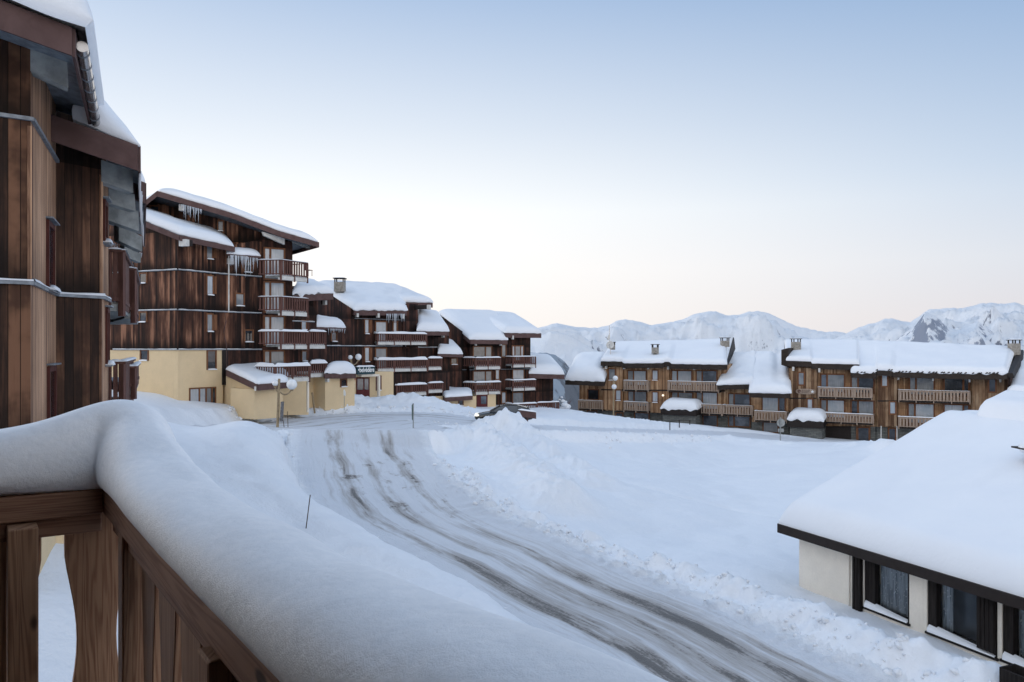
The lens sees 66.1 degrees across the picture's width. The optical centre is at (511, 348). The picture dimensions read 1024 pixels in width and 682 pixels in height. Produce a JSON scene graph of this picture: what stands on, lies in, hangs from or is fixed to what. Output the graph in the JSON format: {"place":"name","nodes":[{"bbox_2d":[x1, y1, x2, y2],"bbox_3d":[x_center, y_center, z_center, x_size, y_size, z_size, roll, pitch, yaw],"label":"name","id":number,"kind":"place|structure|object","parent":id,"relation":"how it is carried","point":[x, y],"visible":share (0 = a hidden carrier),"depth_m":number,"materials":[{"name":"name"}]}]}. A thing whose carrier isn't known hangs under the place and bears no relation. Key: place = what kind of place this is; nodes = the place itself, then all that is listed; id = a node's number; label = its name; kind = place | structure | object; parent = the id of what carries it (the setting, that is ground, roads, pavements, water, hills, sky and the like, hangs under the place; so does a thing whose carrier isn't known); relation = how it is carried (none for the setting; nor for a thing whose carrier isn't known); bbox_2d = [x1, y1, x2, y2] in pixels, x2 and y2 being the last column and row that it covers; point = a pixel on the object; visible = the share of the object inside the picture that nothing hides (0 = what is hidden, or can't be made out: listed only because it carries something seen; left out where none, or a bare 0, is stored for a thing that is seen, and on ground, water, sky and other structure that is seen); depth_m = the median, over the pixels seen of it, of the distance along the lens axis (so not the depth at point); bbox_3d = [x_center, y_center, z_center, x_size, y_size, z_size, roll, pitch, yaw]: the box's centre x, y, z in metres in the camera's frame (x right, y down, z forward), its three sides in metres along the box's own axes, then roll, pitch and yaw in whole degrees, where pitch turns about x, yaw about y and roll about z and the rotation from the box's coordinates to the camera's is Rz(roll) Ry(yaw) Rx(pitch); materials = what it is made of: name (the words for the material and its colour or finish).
{"place":"outdoors","nodes":[
{"label":"outdoors","id":0,"kind":"place"},
{"bbox_2d":[0,489,279,681],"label":"balcony","id":1,"kind":"structure","parent":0,"point":[172,627],"depth_m":2.59,"materials":[{"name":"wood"}]},
{"bbox_2d":[0,399,667,681],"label":"snow drift","id":2,"kind":"object","parent":1,"relation":"on","point":[283,601],"visible":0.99,"depth_m":1.31,"materials":[{"name":"snow"}]},
{"bbox_2d":[193,411,825,441],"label":"street","id":3,"kind":"structure","parent":0,"point":[391,420],"depth_m":59.33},
{"bbox_2d":[272,379,296,426],"bbox_3d":[-13.956,4.300,48.300,1.521,4.881,0.630,0,0,0],"label":"street lamp","id":4,"kind":"object","parent":3,"relation":"on","point":[291,384],"visible":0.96,"depth_m":48.23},
{"bbox_2d":[412,403,413,427],"bbox_3d":[-6.328,4.759,50.242,0.118,2.530,0.568,0,0,-11],"label":"pole","id":5,"kind":"object","parent":3,"relation":"on","point":[413,414],"visible":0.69,"depth_m":49.97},
{"bbox_2d":[474,404,532,419],"bbox_3d":[-0.651,5.102,61.500,4.543,1.497,2.159,0,0,0],"label":"car","id":6,"kind":"object","parent":3,"relation":"on","point":[513,408],"visible":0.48,"depth_m":60.82,"materials":[{"name":"black paint"}]},
{"bbox_2d":[518,409,535,420],"bbox_3d":[1.172,5.300,60.232,1.482,1.404,0.307,0,0,-20],"label":"plank fence","id":7,"kind":"object","parent":3,"relation":"on","point":[526,413],"visible":0.88,"depth_m":60.16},
{"bbox_2d":[777,417,784,440],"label":"road sign","id":8,"kind":"object","parent":3,"relation":"on","point":[780,422],"visible":0.86,"depth_m":75.97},
{"bbox_2d":[39,390,1019,681],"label":"snow ground","id":9,"kind":"structure","parent":0,"point":[715,506],"depth_m":38.27,"materials":[{"name":"snow"}]},
{"bbox_2d":[0,0,145,574],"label":"timber apartment building","id":10,"kind":"structure","parent":9,"relation":"on","point":[72,184],"depth_m":14.71,"materials":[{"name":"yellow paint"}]},
{"bbox_2d":[46,216,61,294],"bbox_3d":[-8.592,-1.722,14.774,0.160,1.360,0.997,0,0,-24],"label":"window","id":11,"kind":"structure","parent":10,"relation":"in","point":[51,223],"depth_m":14.77,"materials":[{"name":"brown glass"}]},
{"bbox_2d":[47,363,60,418],"bbox_3d":[-8.676,0.903,14.916,0.120,1.242,1.080,0,0,-24],"label":"window","id":12,"kind":"structure","parent":10,"relation":"in","point":[51,370],"depth_m":14.90,"materials":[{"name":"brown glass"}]},
{"bbox_2d":[103,196,113,246],"bbox_3d":[-8.618,-2.698,16.809,0.160,0.989,0.665,0,0,-22],"label":"window","id":13,"kind":"structure","parent":10,"relation":"in","point":[107,242],"depth_m":16.54,"materials":[{"name":"brown glass"}]},
{"bbox_2d":[105,305,115,366],"bbox_3d":[-8.780,-0.269,17.211,0.160,1.321,0.594,0,0,-22],"label":"window","id":14,"kind":"structure","parent":10,"relation":"in","point":[108,362],"depth_m":16.97,"materials":[{"name":"brown glass"}]},
{"bbox_2d":[109,188,327,418],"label":"apartment building","id":15,"kind":"structure","parent":9,"relation":"on","point":[217,312],"depth_m":54.39,"materials":[{"name":"yellow paint"}]},
{"bbox_2d":[139,272,147,283],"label":"window","id":16,"kind":"structure","parent":15,"relation":"in","point":[143,276],"depth_m":53.16,"materials":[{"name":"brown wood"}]},
{"bbox_2d":[139,311,147,321],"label":"window","id":17,"kind":"structure","parent":15,"relation":"in","point":[143,315],"depth_m":53.16,"materials":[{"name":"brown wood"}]},
{"bbox_2d":[139,350,148,360],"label":"window","id":18,"kind":"structure","parent":15,"relation":"in","point":[144,354],"depth_m":53.12,"materials":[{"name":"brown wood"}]},
{"bbox_2d":[150,205,159,211],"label":"window","id":19,"kind":"structure","parent":15,"relation":"in","point":[155,207],"depth_m":56.72,"materials":[{"name":"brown wood"}]},
{"bbox_2d":[189,387,215,402],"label":"window","id":20,"kind":"structure","parent":15,"relation":"in","point":[203,394],"depth_m":53.67,"materials":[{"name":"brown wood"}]},
{"bbox_2d":[205,246,213,259],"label":"window","id":21,"kind":"structure","parent":15,"relation":"in","point":[209,251],"depth_m":54.08,"materials":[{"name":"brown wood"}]},
{"bbox_2d":[206,313,213,331],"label":"window","id":22,"kind":"structure","parent":15,"relation":"in","point":[209,316],"depth_m":54.08,"materials":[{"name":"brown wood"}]},
{"bbox_2d":[206,274,214,295],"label":"window","id":23,"kind":"structure","parent":15,"relation":"in","point":[209,278],"depth_m":54.08,"materials":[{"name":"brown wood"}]},
{"bbox_2d":[206,350,216,369],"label":"window","id":24,"kind":"structure","parent":15,"relation":"in","point":[211,355],"depth_m":54.22,"materials":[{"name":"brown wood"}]},
{"bbox_2d":[217,220,223,230],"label":"window","id":25,"kind":"structure","parent":15,"relation":"in","point":[220,223],"depth_m":57.41,"materials":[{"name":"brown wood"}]},
{"bbox_2d":[235,293,244,305],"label":"window","id":26,"kind":"structure","parent":15,"relation":"in","point":[239,297],"depth_m":56.01,"materials":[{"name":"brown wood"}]},
{"bbox_2d":[243,260,252,272],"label":"window","id":27,"kind":"structure","parent":15,"relation":"in","point":[243,260],"depth_m":56.43,"materials":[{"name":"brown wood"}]},
{"bbox_2d":[244,329,253,341],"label":"window","id":28,"kind":"structure","parent":15,"relation":"in","point":[248,333],"depth_m":56.52,"materials":[{"name":"brown wood"}]},
{"bbox_2d":[263,247,284,280],"bbox_3d":[-17.410,-6.184,57.660,1.589,2.394,0.074,0,0,-33],"label":"window","id":29,"kind":"structure","parent":15,"relation":"in","point":[268,252],"depth_m":57.59,"materials":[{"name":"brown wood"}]},
{"bbox_2d":[263,281,284,312],"bbox_3d":[-17.410,-3.752,57.660,1.589,2.325,0.074,0,0,-33],"label":"window","id":30,"kind":"structure","parent":15,"relation":"in","point":[270,288],"depth_m":57.59,"materials":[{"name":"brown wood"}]},
{"bbox_2d":[263,315,284,345],"bbox_3d":[-17.410,-1.286,57.660,1.589,2.255,0.074,0,0,-33],"label":"window","id":31,"kind":"structure","parent":15,"relation":"in","point":[269,321],"depth_m":57.62,"materials":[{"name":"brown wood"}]},
{"bbox_2d":[263,350,284,367],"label":"window","id":32,"kind":"structure","parent":15,"relation":"in","point":[269,356],"depth_m":57.66,"materials":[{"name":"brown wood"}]},
{"bbox_2d":[348,354,361,364],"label":"street lamp","id":33,"kind":"object","parent":9,"relation":"on","point":[357,357],"visible":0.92,"depth_m":67.38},
{"bbox_2d":[293,277,449,409],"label":"apartment building","id":34,"kind":"structure","parent":9,"relation":"on","point":[364,319],"depth_m":74.94,"materials":[{"name":"wood"}]},
{"bbox_2d":[301,320,307,329],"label":"window","id":35,"kind":"structure","parent":34,"relation":"in","point":[303,324],"depth_m":63.18,"materials":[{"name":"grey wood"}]},
{"bbox_2d":[301,351,307,360],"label":"window","id":36,"kind":"structure","parent":34,"relation":"in","point":[303,353],"depth_m":63.18,"materials":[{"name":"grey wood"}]},
{"bbox_2d":[331,331,337,341],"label":"window","id":37,"kind":"structure","parent":34,"relation":"in","point":[333,334],"depth_m":69.92,"materials":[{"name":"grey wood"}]},
{"bbox_2d":[340,378,347,386],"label":"window","id":38,"kind":"structure","parent":34,"relation":"in","point":[343,381],"depth_m":63.94,"materials":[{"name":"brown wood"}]},
{"bbox_2d":[356,377,369,396],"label":"door","id":39,"kind":"structure","parent":34,"relation":"in","point":[362,383],"depth_m":71.12,"materials":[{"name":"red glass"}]},
{"bbox_2d":[355,365,374,373],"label":"entrance sign","id":40,"kind":"object","parent":34,"relation":"attached to","point":[365,369],"visible":1,"depth_m":70.21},
{"bbox_2d":[364,319,369,333],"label":"window","id":41,"kind":"structure","parent":34,"relation":"in","point":[366,321],"depth_m":74.50,"materials":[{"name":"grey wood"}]},
{"bbox_2d":[364,347,369,361],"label":"window","id":42,"kind":"structure","parent":34,"relation":"in","point":[366,349],"depth_m":74.50,"materials":[{"name":"grey glass"}]},
{"bbox_2d":[376,375,381,390],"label":"window","id":43,"kind":"structure","parent":34,"relation":"in","point":[380,375],"depth_m":72.49,"materials":[{"name":"grey glass"}]},
{"bbox_2d":[375,321,386,339],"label":"window","id":44,"kind":"structure","parent":34,"relation":"in","point":[379,325],"depth_m":75.80,"materials":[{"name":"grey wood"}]},
{"bbox_2d":[375,348,386,370],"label":"window","id":45,"kind":"structure","parent":34,"relation":"in","point":[379,352],"depth_m":75.80,"materials":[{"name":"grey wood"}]},
{"bbox_2d":[392,321,397,331],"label":"window","id":46,"kind":"structure","parent":34,"relation":"in","point":[394,323],"depth_m":76.96,"materials":[{"name":"grey glass"}]},
{"bbox_2d":[435,309,564,408],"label":"apartment building","id":47,"kind":"structure","parent":9,"relation":"on","point":[484,351],"depth_m":88.02,"materials":[{"name":"wood"}]},
{"bbox_2d":[450,358,457,364],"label":"window","id":48,"kind":"structure","parent":47,"relation":"in","point":[453,361],"depth_m":84.93,"materials":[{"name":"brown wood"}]},
{"bbox_2d":[476,395,487,406],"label":"door","id":49,"kind":"structure","parent":47,"relation":"in","point":[481,400],"depth_m":85.64,"materials":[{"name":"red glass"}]},
{"bbox_2d":[473,346,491,360],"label":"window","id":50,"kind":"structure","parent":47,"relation":"in","point":[478,351],"depth_m":87.05,"materials":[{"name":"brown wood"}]},
{"bbox_2d":[473,370,491,385],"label":"window","id":51,"kind":"structure","parent":47,"relation":"in","point":[484,375],"depth_m":87.05,"materials":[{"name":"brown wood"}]},
{"bbox_2d":[495,370,499,379],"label":"window","id":52,"kind":"structure","parent":47,"relation":"in","point":[497,372],"depth_m":88.06,"materials":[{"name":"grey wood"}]},
{"bbox_2d":[501,344,506,356],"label":"window","id":53,"kind":"structure","parent":47,"relation":"in","point":[504,346],"depth_m":88.48,"materials":[{"name":"grey glass"}]},
{"bbox_2d":[501,391,506,403],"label":"window","id":54,"kind":"structure","parent":47,"relation":"in","point":[503,393],"depth_m":88.47,"materials":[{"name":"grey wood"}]},
{"bbox_2d":[512,345,523,360],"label":"window","id":55,"kind":"structure","parent":47,"relation":"in","point":[517,350],"depth_m":89.53,"materials":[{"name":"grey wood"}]},
{"bbox_2d":[512,392,523,404],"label":"window","id":56,"kind":"structure","parent":47,"relation":"in","point":[517,397],"depth_m":89.55,"materials":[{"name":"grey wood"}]},
{"bbox_2d":[512,369,524,382],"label":"window","id":57,"kind":"structure","parent":47,"relation":"in","point":[516,373],"depth_m":89.55,"materials":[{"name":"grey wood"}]},
{"bbox_2d":[557,396,571,408],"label":"snowy bush","id":58,"kind":"object","parent":9,"relation":"on","point":[564,405],"visible":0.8,"depth_m":92.57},
{"bbox_2d":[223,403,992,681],"bbox_3d":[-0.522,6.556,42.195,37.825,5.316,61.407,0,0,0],"label":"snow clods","id":59,"kind":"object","parent":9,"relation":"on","point":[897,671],"visible":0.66,"depth_m":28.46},
{"bbox_2d":[612,376,617,415],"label":"street lamp","id":60,"kind":"object","parent":9,"relation":"on","point":[615,379],"visible":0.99,"depth_m":90.90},
{"bbox_2d":[565,337,792,434],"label":"chalet","id":61,"kind":"object","parent":9,"relation":"on","point":[750,390],"visible":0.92,"depth_m":93.27,"materials":[{"name":"wood"}]},
{"bbox_2d":[587,389,598,399],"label":"window","id":62,"kind":"structure","parent":61,"relation":"in","point":[592,394],"depth_m":99.21,"materials":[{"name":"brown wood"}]},
{"bbox_2d":[606,341,613,353],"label":"satellite dish","id":63,"kind":"object","parent":61,"relation":"on","point":[610,345],"visible":1,"depth_m":97.47,"materials":[{"name":"white paint"}]},
{"bbox_2d":[608,368,615,379],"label":"window","id":64,"kind":"structure","parent":61,"relation":"in","point":[611,371],"depth_m":96.78,"materials":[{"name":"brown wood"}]},
{"bbox_2d":[615,389,621,400],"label":"window","id":65,"kind":"structure","parent":61,"relation":"in","point":[618,392],"depth_m":96.33,"materials":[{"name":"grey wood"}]},
{"bbox_2d":[615,412,623,416],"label":"window","id":66,"kind":"structure","parent":61,"relation":"in","point":[621,414],"depth_m":96.83,"materials":[{"name":"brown wood"}]},
{"bbox_2d":[627,370,646,385],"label":"window","id":67,"kind":"structure","parent":61,"relation":"in","point":[631,374],"depth_m":95.75,"materials":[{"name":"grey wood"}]},
{"bbox_2d":[627,391,646,406],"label":"window","id":68,"kind":"structure","parent":61,"relation":"in","point":[638,396],"depth_m":95.75,"materials":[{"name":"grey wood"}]},
{"bbox_2d":[634,412,649,419],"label":"window","id":69,"kind":"structure","parent":61,"relation":"in","point":[639,415],"depth_m":95.45,"materials":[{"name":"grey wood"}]},
{"bbox_2d":[652,369,658,380],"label":"window","id":70,"kind":"structure","parent":61,"relation":"in","point":[655,372],"depth_m":94.06,"materials":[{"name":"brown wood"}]},
{"bbox_2d":[652,391,658,402],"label":"window","id":71,"kind":"structure","parent":61,"relation":"in","point":[655,394],"depth_m":94.06,"materials":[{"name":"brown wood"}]},
{"bbox_2d":[660,397,702,424],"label":"stone porch","id":72,"kind":"object","parent":61,"relation":"attached to","point":[682,410],"visible":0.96,"depth_m":90.10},
{"bbox_2d":[671,370,691,385],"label":"window","id":73,"kind":"structure","parent":61,"relation":"in","point":[676,375],"depth_m":93.10,"materials":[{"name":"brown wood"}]},
{"bbox_2d":[671,392,692,397],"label":"window","id":74,"kind":"structure","parent":61,"relation":"in","point":[673,394],"depth_m":93.03,"materials":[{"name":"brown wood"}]},
{"bbox_2d":[696,370,717,385],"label":"window","id":75,"kind":"structure","parent":61,"relation":"in","point":[701,375],"depth_m":91.61,"materials":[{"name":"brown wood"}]},
{"bbox_2d":[696,392,717,409],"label":"window","id":76,"kind":"structure","parent":61,"relation":"in","point":[706,398],"depth_m":91.54,"materials":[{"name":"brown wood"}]},
{"bbox_2d":[703,415,717,426],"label":"window","id":77,"kind":"structure","parent":61,"relation":"in","point":[712,420],"depth_m":91.41,"materials":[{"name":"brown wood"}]},
{"bbox_2d":[728,393,750,408],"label":"window","id":78,"kind":"structure","parent":61,"relation":"in","point":[733,398],"depth_m":89.93,"materials":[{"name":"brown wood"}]},
{"bbox_2d":[728,416,750,427],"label":"window","id":79,"kind":"structure","parent":61,"relation":"in","point":[733,421],"depth_m":89.97,"materials":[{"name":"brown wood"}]},
{"bbox_2d":[762,422,778,432],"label":"window","id":80,"kind":"structure","parent":61,"relation":"in","point":[772,427],"depth_m":87.54,"materials":[{"name":"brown glass"}]},
{"bbox_2d":[761,398,785,412],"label":"window","id":81,"kind":"structure","parent":61,"relation":"in","point":[767,404],"depth_m":87.33,"materials":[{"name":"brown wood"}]},
{"bbox_2d":[777,390,1023,666],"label":"house","id":82,"kind":"structure","parent":9,"relation":"on","point":[913,521],"depth_m":26.23,"materials":[{"name":"beige paint"}]},
{"bbox_2d":[862,560,910,625],"bbox_3d":[12.524,7.859,26.114,0.430,2.058,1.926,0,0,-22],"label":"window","id":83,"kind":"structure","parent":82,"relation":"in","point":[894,606],"depth_m":26.34,"materials":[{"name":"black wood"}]},
{"bbox_2d":[925,580,998,661],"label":"window","id":84,"kind":"structure","parent":82,"relation":"in","point":[959,607],"depth_m":24.19,"materials":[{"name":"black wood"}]},
{"bbox_2d":[999,604,1023,666],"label":"window","id":85,"kind":"structure","parent":82,"relation":"in","point":[1010,655],"depth_m":22.12,"materials":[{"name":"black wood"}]},
{"bbox_2d":[784,338,1023,440],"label":"chalet","id":86,"kind":"object","parent":9,"relation":"on","point":[869,390],"visible":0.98,"depth_m":82.31,"materials":[{"name":"wood"}]},
{"bbox_2d":[797,372,804,385],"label":"window","id":87,"kind":"structure","parent":86,"relation":"in","point":[800,375],"depth_m":86.05,"materials":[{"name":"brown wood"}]},
{"bbox_2d":[796,389,815,393],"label":"emblem board","id":88,"kind":"object","parent":86,"relation":"attached to","point":[805,391],"visible":1,"depth_m":85.67,"materials":[{"name":"red wood"}]},
{"bbox_2d":[787,407,826,438],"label":"stone porch","id":89,"kind":"object","parent":86,"relation":"attached to","point":[806,422],"visible":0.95,"depth_m":83.45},
{"bbox_2d":[806,398,813,407],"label":"window","id":90,"kind":"structure","parent":86,"relation":"in","point":[809,401],"depth_m":85.60,"materials":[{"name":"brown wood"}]},
{"bbox_2d":[820,373,844,392],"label":"window","id":91,"kind":"structure","parent":86,"relation":"in","point":[826,379],"depth_m":85.04,"materials":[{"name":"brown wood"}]},
{"bbox_2d":[820,399,844,418],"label":"window","id":92,"kind":"structure","parent":86,"relation":"in","point":[830,405],"depth_m":84.93,"materials":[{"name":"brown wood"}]},
{"bbox_2d":[850,375,874,393],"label":"window","id":93,"kind":"structure","parent":86,"relation":"in","point":[854,382],"depth_m":83.60,"materials":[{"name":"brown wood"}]},
{"bbox_2d":[850,400,874,418],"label":"window","id":94,"kind":"structure","parent":86,"relation":"in","point":[856,406],"depth_m":83.60,"materials":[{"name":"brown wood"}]},
{"bbox_2d":[856,427,869,440],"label":"door","id":95,"kind":"structure","parent":86,"relation":"in","point":[862,433],"depth_m":83.47,"materials":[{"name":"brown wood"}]},
{"bbox_2d":[881,376,888,386],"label":"window","id":96,"kind":"structure","parent":86,"relation":"in","point":[884,379],"depth_m":82.02,"materials":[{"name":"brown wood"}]},
{"bbox_2d":[888,427,895,440],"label":"window","id":97,"kind":"structure","parent":86,"relation":"in","point":[891,431],"depth_m":82.20,"materials":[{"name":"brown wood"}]},
{"bbox_2d":[889,401,896,414],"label":"window","id":98,"kind":"structure","parent":86,"relation":"in","point":[892,404],"depth_m":81.66,"materials":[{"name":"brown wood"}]},
{"bbox_2d":[907,402,934,423],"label":"window","id":99,"kind":"structure","parent":86,"relation":"in","point":[913,409],"depth_m":80.90,"materials":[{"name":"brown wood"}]},
{"bbox_2d":[909,378,934,395],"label":"window","id":100,"kind":"structure","parent":86,"relation":"in","point":[914,383],"depth_m":80.90,"materials":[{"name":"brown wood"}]},
{"bbox_2d":[943,379,969,396],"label":"window","id":101,"kind":"structure","parent":86,"relation":"in","point":[948,384],"depth_m":79.38,"materials":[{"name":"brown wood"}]},
{"bbox_2d":[943,403,969,411],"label":"window","id":102,"kind":"structure","parent":86,"relation":"in","point":[946,407],"depth_m":79.39,"materials":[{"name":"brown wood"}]},
{"bbox_2d":[988,379,996,392],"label":"window","id":103,"kind":"structure","parent":86,"relation":"in","point":[992,383],"depth_m":77.41,"materials":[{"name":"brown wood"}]},
{"bbox_2d":[999,663,1023,681],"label":"wooden trough","id":104,"kind":"object","parent":9,"relation":"on","point":[1014,672],"visible":1,"depth_m":20.02,"materials":[{"name":"black wood"}]},
{"bbox_2d":[530,352,578,410],"bbox_3d":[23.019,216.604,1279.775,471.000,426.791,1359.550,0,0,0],"label":"valley slope","id":105,"kind":"structure","parent":0,"point":[566,392],"depth_m":1577.54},
{"bbox_2d":[87,0,1023,332],"label":"sky","id":106,"kind":"structure","parent":0,"point":[845,166],"materials":[{"name":"blue"}]},
{"bbox_2d":[530,331,598,367],"bbox_3d":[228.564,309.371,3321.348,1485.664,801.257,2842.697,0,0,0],"label":"mountain shoulder","id":107,"kind":"object","parent":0,"point":[566,348],"visible":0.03,"depth_m":4093.99},
{"bbox_2d":[287,429,914,681],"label":"road","id":108,"kind":"structure","parent":0,"point":[397,489],"depth_m":28.04,"materials":[{"name":"snow"}]},
{"bbox_2d":[538,311,845,357],"bbox_3d":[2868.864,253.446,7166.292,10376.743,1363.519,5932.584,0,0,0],"label":"mountains","id":109,"kind":"structure","parent":0,"point":[756,331],"depth_m":7880.33,"materials":[{"name":"snow"}]},
{"bbox_2d":[836,302,1023,349],"bbox_3d":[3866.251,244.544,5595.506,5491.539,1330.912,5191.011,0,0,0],"label":"mountain massif","id":110,"kind":"structure","parent":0,"point":[1003,322],"depth_m":6206.85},
{"bbox_2d":[896,312,995,344],"bbox_3d":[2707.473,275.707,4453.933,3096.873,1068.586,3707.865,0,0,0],"label":"mountain spur","id":111,"kind":"structure","parent":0,"point":[928,327],"depth_m":4991.00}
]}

